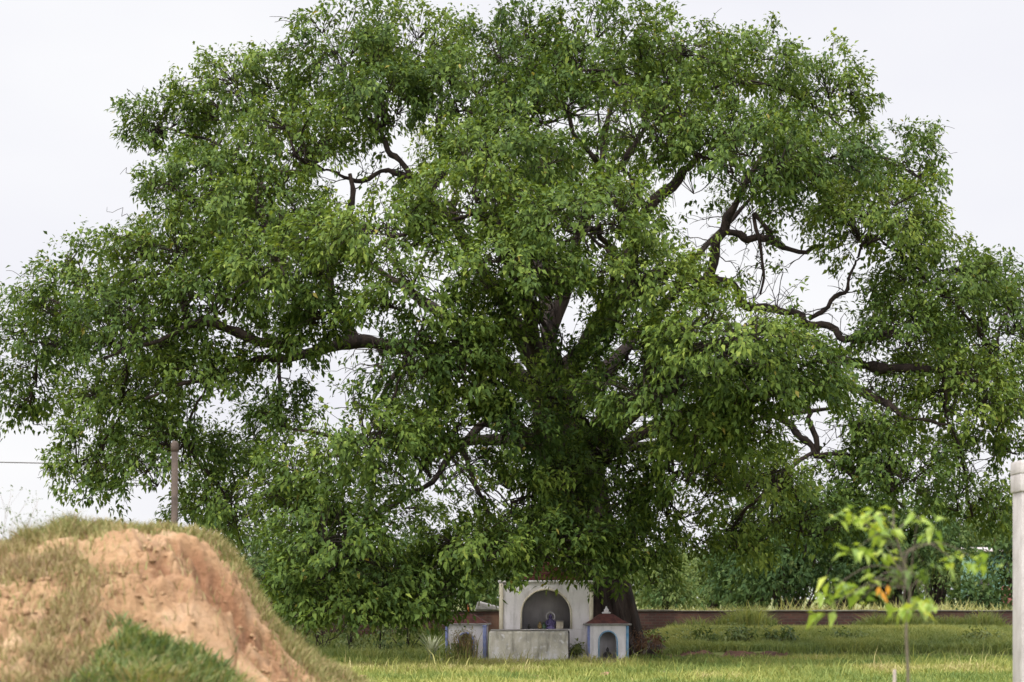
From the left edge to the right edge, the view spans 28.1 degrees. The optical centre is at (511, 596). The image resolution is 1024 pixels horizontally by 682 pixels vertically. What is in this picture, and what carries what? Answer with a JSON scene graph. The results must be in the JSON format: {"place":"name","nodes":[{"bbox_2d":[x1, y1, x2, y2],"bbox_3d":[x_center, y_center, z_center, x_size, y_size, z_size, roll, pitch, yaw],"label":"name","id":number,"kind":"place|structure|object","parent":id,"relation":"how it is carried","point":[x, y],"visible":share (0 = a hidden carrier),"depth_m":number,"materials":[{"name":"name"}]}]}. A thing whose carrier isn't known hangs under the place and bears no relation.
{"place":"outdoors","nodes":[
{"label":"outdoors","id":0,"kind":"place"},
{"bbox_2d":[0,525,349,681],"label":"earth mound","id":1,"kind":"object","parent":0,"point":[195,550],"visible":0.56,"depth_m":20.12,"materials":[{"name":"soil"}]},
{"bbox_2d":[0,528,291,681],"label":"loose clods","id":2,"kind":"object","parent":1,"relation":"on","point":[193,621],"visible":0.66,"depth_m":19.72,"materials":[{"name":"soil"}]},
{"bbox_2d":[41,609,278,681],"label":"green grass","id":3,"kind":"structure","parent":1,"relation":"on","point":[158,666],"depth_m":18.62,"materials":[{"name":"green plant"}]},
{"bbox_2d":[0,506,372,681],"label":"dry grass","id":4,"kind":"structure","parent":1,"relation":"on","point":[319,667],"depth_m":20.07,"materials":[{"name":"beige plant"}]},
{"bbox_2d":[307,633,488,659],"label":"rough grass","id":5,"kind":"structure","parent":0,"point":[403,650],"depth_m":54.69,"materials":[{"name":"green plant"}]},
{"bbox_2d":[0,451,984,465],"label":"overhead cable","id":6,"kind":"object","parent":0,"point":[320,465],"visible":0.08,"depth_m":81.10,"materials":[{"name":"rubber"}]},
{"bbox_2d":[0,0,1023,598],"label":"sky","id":7,"kind":"structure","parent":0,"point":[960,62],"materials":[{"name":"white"}]},
{"bbox_2d":[489,629,569,661],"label":"offering platform","id":8,"kind":"structure","parent":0,"point":[549,644],"depth_m":49.90,"materials":[{"name":"grey concrete"}]},
{"bbox_2d":[318,599,1012,681],"bbox_3d":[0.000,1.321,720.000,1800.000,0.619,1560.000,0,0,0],"label":"ground","id":9,"kind":"structure","parent":0,"point":[722,653],"depth_m":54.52,"materials":[{"name":"green plant"}]},
{"bbox_2d":[0,485,59,541],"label":"bare shrub","id":10,"kind":"object","parent":9,"relation":"on","point":[7,508],"visible":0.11,"depth_m":26.58,"materials":[{"name":"brown plant"}]},
{"bbox_2d":[171,441,178,524],"bbox_3d":[-4.449,-0.180,27.000,0.113,3.760,0.106,0,0,0],"label":"wooden pole","id":11,"kind":"object","parent":9,"relation":"on","point":[174,478],"visible":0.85,"depth_m":26.96,"materials":[{"name":"grey wood"}]},
{"bbox_2d":[208,510,299,609],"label":"background tree","id":12,"kind":"object","parent":9,"relation":"on","point":[253,559],"visible":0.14,"depth_m":91.09,"materials":[{"name":"green plant"}]},
{"bbox_2d":[288,612,325,639],"bbox_3d":[-5.974,0.976,56.995,1.671,1.411,1.623,0,0,0],"label":"bush","id":13,"kind":"object","parent":9,"relation":"on","point":[295,629],"visible":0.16,"depth_m":57.09,"materials":[{"name":"green plant"}]},
{"bbox_2d":[257,526,391,601],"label":"background tree","id":14,"kind":"object","parent":9,"relation":"on","point":[265,567],"visible":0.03,"depth_m":87.47,"materials":[{"name":"green plant"}]},
{"bbox_2d":[298,615,355,647],"bbox_3d":[-5.231,0.889,57.839,1.714,1.480,1.671,0,0,0],"label":"bush","id":15,"kind":"object","parent":9,"relation":"on","point":[317,636],"visible":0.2,"depth_m":57.87,"materials":[{"name":"green plant"}]},
{"bbox_2d":[329,624,372,649],"bbox_3d":[-4.257,1.163,54.976,1.324,1.287,1.357,0,0,0],"label":"bush","id":16,"kind":"object","parent":9,"relation":"on","point":[355,642],"visible":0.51,"depth_m":54.95,"materials":[{"name":"green plant"}]},
{"bbox_2d":[357,623,403,650],"bbox_3d":[-3.557,1.040,54.899,1.339,1.414,2.078,0,0,0],"label":"bush","id":17,"kind":"object","parent":9,"relation":"on","point":[380,643],"visible":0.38,"depth_m":54.83,"materials":[{"name":"green plant"}]},
{"bbox_2d":[368,620,436,647],"bbox_3d":[-2.943,0.976,56.996,1.912,1.414,1.558,0,0,-38],"label":"bush","id":18,"kind":"object","parent":9,"relation":"on","point":[408,640],"visible":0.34,"depth_m":56.97,"materials":[{"name":"green plant"}]},
{"bbox_2d":[365,516,447,605],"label":"background tree","id":19,"kind":"object","parent":9,"relation":"on","point":[405,541],"visible":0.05,"depth_m":95.55,"materials":[{"name":"green plant"}]},
{"bbox_2d":[416,633,443,658],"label":"spiky plant","id":20,"kind":"object","parent":9,"relation":"on","point":[433,645],"visible":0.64,"depth_m":51.55,"materials":[{"name":"plant"}]},
{"bbox_2d":[425,641,483,660],"bbox_3d":[-1.393,1.330,49.995,1.469,0.587,0.824,0,0,0],"label":"tall weed","id":21,"kind":"object","parent":9,"relation":"on","point":[452,653],"visible":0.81,"depth_m":49.94,"materials":[{"name":"green plant"}]},
{"bbox_2d":[443,626,482,660],"bbox_3d":[-1.165,1.155,50.293,1.058,0.932,1.196,0,0,39],"label":"dry weed","id":22,"kind":"object","parent":9,"relation":"on","point":[468,643],"visible":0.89,"depth_m":50.24,"materials":[{"name":"brown plant"}]},
{"bbox_2d":[442,614,490,659],"bbox_3d":[-1.125,1.043,51.300,1.160,1.214,0.960,0,0,3],"label":"shrine","id":23,"kind":"object","parent":9,"relation":"on","point":[478,624],"visible":0.46,"depth_m":50.91,"materials":[{"name":"grey paint"}]},
{"bbox_2d":[424,538,510,610],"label":"background tree","id":24,"kind":"object","parent":9,"relation":"on","point":[485,598],"visible":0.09,"depth_m":88.59,"materials":[{"name":"green plant"}]},
{"bbox_2d":[482,625,486,657],"bbox_3d":[-0.676,1.175,50.700,0.110,0.950,0.120,0,0,0],"label":"stone post","id":25,"kind":"object","parent":9,"relation":"on","point":[484,640],"visible":0.78,"depth_m":50.65,"materials":[{"name":"blue paint"}]},
{"bbox_2d":[0,0,1023,657],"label":"banyan tree","id":26,"kind":"object","parent":9,"relation":"on","point":[710,390],"visible":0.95,"depth_m":48.66,"materials":[{"name":"green plant"}]},
{"bbox_2d":[498,562,592,660],"bbox_3d":[0.850,0.392,51.630,2.460,2.536,1.440,0,0,0],"label":"arched shrine","id":27,"kind":"object","parent":9,"relation":"on","point":[572,608],"visible":0.43,"depth_m":51.00,"materials":[{"name":"grey paint"}]},
{"bbox_2d":[545,612,555,628],"bbox_3d":[0.968,0.586,51.470,0.266,0.434,0.231,0,0,0],"label":"stone idol","id":28,"kind":"object","parent":27,"relation":"in","point":[550,622],"visible":1,"depth_m":51.42,"materials":[{"name":"stone"}]},
{"bbox_2d":[556,620,563,628],"bbox_3d":[1.202,0.696,51.500,0.200,0.215,0.160,0,0,0],"label":"offering box","id":29,"kind":"object","parent":27,"relation":"in","point":[559,624],"visible":1,"depth_m":51.43,"materials":[{"name":"grey stone"}]},
{"bbox_2d":[570,638,584,658],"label":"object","id":30,"kind":"object","parent":9,"relation":"on","point":[577,649],"depth_m":50.70,"materials":[{"name":"green plant"}]},
{"bbox_2d":[583,606,631,659],"bbox_3d":[2.348,0.936,50.999,1.160,1.427,0.960,0,0,-3],"label":"shrine","id":31,"kind":"object","parent":9,"relation":"on","point":[605,629],"visible":0.86,"depth_m":50.62,"materials":[{"name":"grey paint"}]},
{"bbox_2d":[603,647,611,659],"bbox_3d":[2.378,1.406,50.950,0.223,0.329,0.193,0,0,0],"label":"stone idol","id":32,"kind":"object","parent":31,"relation":"in","point":[606,653],"visible":0.76,"depth_m":50.90,"materials":[{"name":"grey stone"}]},
{"bbox_2d":[273,609,1012,639],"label":"compound wall","id":33,"kind":"structure","parent":9,"relation":"on","point":[650,619],"depth_m":62.40,"materials":[{"name":"brick"}]},
{"bbox_2d":[475,601,498,609],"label":"leaning slab","id":34,"kind":"structure","parent":33,"relation":"on","point":[482,606],"depth_m":62.31,"materials":[{"name":"grey concrete"}]},
{"bbox_2d":[629,626,664,656],"bbox_3d":[3.458,1.202,51.986,0.903,0.964,0.755,0,0,-21],"label":"red weed","id":35,"kind":"object","parent":9,"relation":"on","point":[644,645],"visible":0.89,"depth_m":51.94,"materials":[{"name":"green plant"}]},
{"bbox_2d":[284,601,1010,641],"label":"wall weeds","id":36,"kind":"object","parent":9,"relation":"on","point":[752,617],"depth_m":61.37,"materials":[{"name":"green plant"}]},
{"bbox_2d":[642,626,669,642],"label":"bush","id":37,"kind":"object","parent":9,"relation":"on","point":[653,632],"visible":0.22,"depth_m":54.49,"materials":[{"name":"green plant"}]},
{"bbox_2d":[628,533,708,608],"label":"tree","id":38,"kind":"object","parent":9,"relation":"on","point":[638,594],"visible":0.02,"depth_m":236.22,"materials":[{"name":"green plant"}]},
{"bbox_2d":[629,556,711,609],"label":"background tree","id":39,"kind":"object","parent":9,"relation":"on","point":[662,598],"visible":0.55,"depth_m":116.80,"materials":[{"name":"green plant"}]},
{"bbox_2d":[673,625,718,642],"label":"bush","id":40,"kind":"object","parent":9,"relation":"on","point":[700,633],"visible":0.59,"depth_m":55.14,"materials":[{"name":"green plant"}]},
{"bbox_2d":[668,549,769,610],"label":"background tree","id":41,"kind":"object","parent":9,"relation":"on","point":[696,559],"visible":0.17,"depth_m":127.24,"materials":[{"name":"green plant"}]},
{"bbox_2d":[661,649,787,657],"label":"earth bank","id":42,"kind":"structure","parent":9,"relation":"on","point":[738,653],"depth_m":53.09,"materials":[{"name":"green plant"}]},
{"bbox_2d":[677,546,783,609],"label":"tree","id":43,"kind":"object","parent":9,"relation":"on","point":[765,605],"visible":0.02,"depth_m":199.53,"materials":[{"name":"green plant"}]},
{"bbox_2d":[451,595,1012,610],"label":"field crop","id":44,"kind":"object","parent":9,"relation":"on","point":[945,607],"visible":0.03,"depth_m":68.15,"materials":[{"name":"green plant"}]},
{"bbox_2d":[720,619,760,641],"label":"bush","id":45,"kind":"object","parent":9,"relation":"on","point":[736,634],"visible":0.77,"depth_m":55.08,"materials":[{"name":"green plant"}]},
{"bbox_2d":[693,497,811,609],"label":"background tree","id":46,"kind":"object","parent":9,"relation":"on","point":[725,593],"visible":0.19,"depth_m":83.66,"materials":[{"name":"green plant"}]},
{"bbox_2d":[760,622,800,642],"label":"bush","id":47,"kind":"object","parent":9,"relation":"on","point":[784,634],"visible":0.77,"depth_m":55.55,"materials":[{"name":"green plant"}]},
{"bbox_2d":[714,480,870,609],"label":"background tree","id":48,"kind":"object","parent":9,"relation":"on","point":[800,572],"visible":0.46,"depth_m":79.04,"materials":[{"name":"green plant"}]},
{"bbox_2d":[644,623,1012,655],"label":"bank grass","id":49,"kind":"structure","parent":9,"relation":"on","point":[923,638],"depth_m":55.33,"materials":[{"name":"green plant"}]},
{"bbox_2d":[818,626,870,639],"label":"bush","id":50,"kind":"object","parent":9,"relation":"on","point":[839,633],"visible":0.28,"depth_m":56.62,"materials":[{"name":"green plant"}]},
{"bbox_2d":[795,543,902,609],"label":"tree","id":51,"kind":"object","parent":9,"relation":"on","point":[873,578],"visible":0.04,"depth_m":239.28,"materials":[{"name":"green plant"}]},
{"bbox_2d":[780,477,933,609],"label":"background tree","id":52,"kind":"object","parent":9,"relation":"on","point":[840,559],"visible":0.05,"depth_m":85.61,"materials":[{"name":"green plant"}]},
{"bbox_2d":[893,669,895,681],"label":"wooden stake","id":53,"kind":"object","parent":9,"relation":"on","point":[894,675],"visible":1,"depth_m":21.48,"materials":[{"name":"beige wood"}]},
{"bbox_2d":[830,485,969,610],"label":"background tree","id":54,"kind":"object","parent":9,"relation":"on","point":[908,541],"visible":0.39,"depth_m":81.24,"materials":[{"name":"green plant"}]},
{"bbox_2d":[806,504,1002,681],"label":"young sapling","id":55,"kind":"object","parent":9,"relation":"on","point":[926,607],"visible":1,"depth_m":15.50,"materials":[{"name":"green plant"}]},
{"bbox_2d":[912,536,969,606],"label":"tree","id":56,"kind":"object","parent":9,"relation":"on","point":[952,582],"visible":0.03,"depth_m":226.95,"materials":[{"name":"green plant"}]},
{"bbox_2d":[905,494,984,608],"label":"background tree","id":57,"kind":"object","parent":9,"relation":"on","point":[939,583],"visible":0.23,"depth_m":89.47,"materials":[{"name":"green plant"}]},
{"bbox_2d":[934,480,1012,606],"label":"background tree","id":58,"kind":"object","parent":9,"relation":"on","point":[985,539],"visible":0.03,"depth_m":116.76,"materials":[{"name":"green plant"}]},
{"bbox_2d":[939,574,1012,609],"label":"background tree","id":59,"kind":"object","parent":9,"relation":"on","point":[985,598],"visible":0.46,"depth_m":86.88,"materials":[{"name":"green plant"}]},
{"bbox_2d":[956,624,1003,639],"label":"bush","id":60,"kind":"object","parent":9,"relation":"on","point":[981,632],"visible":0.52,"depth_m":56.91,"materials":[{"name":"green plant"}]},
{"bbox_2d":[956,512,1012,609],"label":"background tree","id":61,"kind":"object","parent":9,"relation":"on","point":[1005,577],"visible":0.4,"depth_m":77.96,"materials":[{"name":"green plant"}]},
{"bbox_2d":[961,547,1012,605],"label":"house","id":62,"kind":"structure","parent":9,"relation":"on","point":[995,557],"depth_m":92.00,"materials":[{"name":"green paint"}]},
{"bbox_2d":[1010,460,1023,681],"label":"gate post","id":63,"kind":"object","parent":9,"relation":"on","point":[1017,478],"visible":1,"depth_m":26.16,"materials":[{"name":"concrete"}]}
]}

